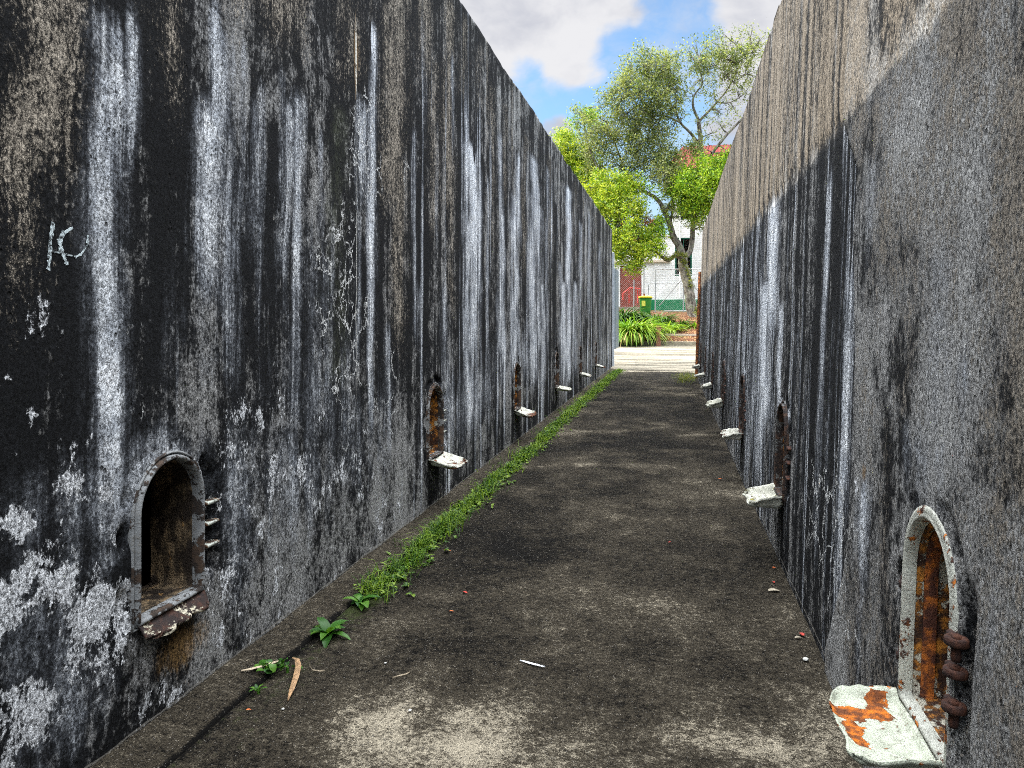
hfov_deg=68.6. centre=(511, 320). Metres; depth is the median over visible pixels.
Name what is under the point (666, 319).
shrub
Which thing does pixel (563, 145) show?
leafy tree
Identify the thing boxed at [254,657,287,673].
clover weed
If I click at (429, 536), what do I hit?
grass
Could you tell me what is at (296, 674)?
dry leaf
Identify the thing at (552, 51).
sky
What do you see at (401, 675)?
twig
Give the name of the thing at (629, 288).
handrail
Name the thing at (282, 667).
clover weed
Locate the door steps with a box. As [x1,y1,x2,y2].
[619,307,639,309]
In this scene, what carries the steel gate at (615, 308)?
attached to the concrete wall at (302, 302)
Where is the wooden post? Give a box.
[656,326,660,345]
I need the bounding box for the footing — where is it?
[90,368,615,767]
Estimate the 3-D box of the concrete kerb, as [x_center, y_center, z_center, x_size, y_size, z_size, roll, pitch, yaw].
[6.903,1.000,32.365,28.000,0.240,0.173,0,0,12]
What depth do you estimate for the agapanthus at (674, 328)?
33.62 m
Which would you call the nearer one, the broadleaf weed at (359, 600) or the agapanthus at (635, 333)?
the broadleaf weed at (359, 600)
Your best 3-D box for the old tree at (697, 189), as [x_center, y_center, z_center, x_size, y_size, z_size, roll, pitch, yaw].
[7.882,-7.301,36.312,10.040,14.714,5.381,0,0,-12]
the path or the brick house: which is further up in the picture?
the brick house
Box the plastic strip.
[520,660,544,667]
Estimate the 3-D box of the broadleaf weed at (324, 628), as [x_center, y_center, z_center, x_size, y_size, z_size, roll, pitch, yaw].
[-0.863,1.464,3.532,0.203,0.092,0.222,0,0,-19]
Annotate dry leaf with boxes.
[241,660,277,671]
[287,657,300,699]
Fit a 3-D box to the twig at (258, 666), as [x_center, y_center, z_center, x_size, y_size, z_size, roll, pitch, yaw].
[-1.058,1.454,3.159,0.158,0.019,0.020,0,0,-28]
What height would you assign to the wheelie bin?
1.215 m
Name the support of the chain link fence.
on the garden soil
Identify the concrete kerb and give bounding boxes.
[619,341,695,345]
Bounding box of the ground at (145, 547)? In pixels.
[141,311,685,586]
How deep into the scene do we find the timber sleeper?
33.09 m
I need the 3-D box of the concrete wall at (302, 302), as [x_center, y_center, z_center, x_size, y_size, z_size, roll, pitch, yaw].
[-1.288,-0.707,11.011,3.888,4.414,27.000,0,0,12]
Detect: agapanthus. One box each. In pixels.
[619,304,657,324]
[619,313,676,346]
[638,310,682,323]
[650,321,687,335]
[670,318,693,328]
[686,321,696,328]
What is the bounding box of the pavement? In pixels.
[611,345,695,370]
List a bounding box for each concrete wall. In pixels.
[0,0,611,767]
[692,0,1023,767]
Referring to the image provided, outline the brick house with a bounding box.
[612,144,731,310]
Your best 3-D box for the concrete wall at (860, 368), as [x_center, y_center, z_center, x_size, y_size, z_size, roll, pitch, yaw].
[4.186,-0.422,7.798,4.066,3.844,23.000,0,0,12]
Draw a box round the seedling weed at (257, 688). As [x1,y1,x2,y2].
[249,684,267,693]
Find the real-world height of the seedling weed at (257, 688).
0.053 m
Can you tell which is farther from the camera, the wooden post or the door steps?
the door steps
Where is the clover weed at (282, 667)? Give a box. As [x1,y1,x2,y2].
[275,661,302,672]
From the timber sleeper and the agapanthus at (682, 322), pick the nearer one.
the timber sleeper
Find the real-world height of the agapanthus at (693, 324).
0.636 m
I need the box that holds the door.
[620,266,641,306]
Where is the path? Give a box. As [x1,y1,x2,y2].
[167,370,863,767]
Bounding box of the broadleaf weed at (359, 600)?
[343,593,381,610]
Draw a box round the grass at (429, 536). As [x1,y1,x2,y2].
[351,368,625,604]
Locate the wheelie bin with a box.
[638,293,652,316]
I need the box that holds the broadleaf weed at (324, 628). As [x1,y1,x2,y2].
[310,617,350,647]
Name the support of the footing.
on the path
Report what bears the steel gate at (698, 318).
on the path
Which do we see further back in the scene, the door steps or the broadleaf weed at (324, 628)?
the door steps
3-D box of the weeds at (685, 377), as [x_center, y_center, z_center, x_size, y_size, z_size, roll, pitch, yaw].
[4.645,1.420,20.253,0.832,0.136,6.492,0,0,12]
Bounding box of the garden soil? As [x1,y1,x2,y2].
[624,310,696,340]
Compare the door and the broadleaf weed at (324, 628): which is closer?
the broadleaf weed at (324, 628)
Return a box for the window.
[675,238,691,275]
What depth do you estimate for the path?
3.49 m
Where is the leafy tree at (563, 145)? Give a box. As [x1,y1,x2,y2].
[549,99,610,216]
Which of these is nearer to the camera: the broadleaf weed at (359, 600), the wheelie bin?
the broadleaf weed at (359, 600)
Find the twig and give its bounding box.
[392,671,409,678]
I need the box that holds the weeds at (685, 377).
[669,368,697,382]
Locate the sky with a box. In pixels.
[460,0,781,233]
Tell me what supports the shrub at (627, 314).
on the garden soil
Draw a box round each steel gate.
[612,253,618,365]
[695,272,700,377]
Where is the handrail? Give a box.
[622,287,640,302]
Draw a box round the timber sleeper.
[661,334,695,335]
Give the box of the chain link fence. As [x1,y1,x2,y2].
[619,266,700,311]
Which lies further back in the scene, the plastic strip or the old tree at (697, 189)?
the old tree at (697, 189)
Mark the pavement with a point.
(649, 357)
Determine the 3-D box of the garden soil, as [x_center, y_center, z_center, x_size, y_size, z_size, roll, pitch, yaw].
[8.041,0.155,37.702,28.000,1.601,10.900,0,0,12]
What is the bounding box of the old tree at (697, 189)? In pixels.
[568,22,771,316]
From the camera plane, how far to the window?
44.90 m

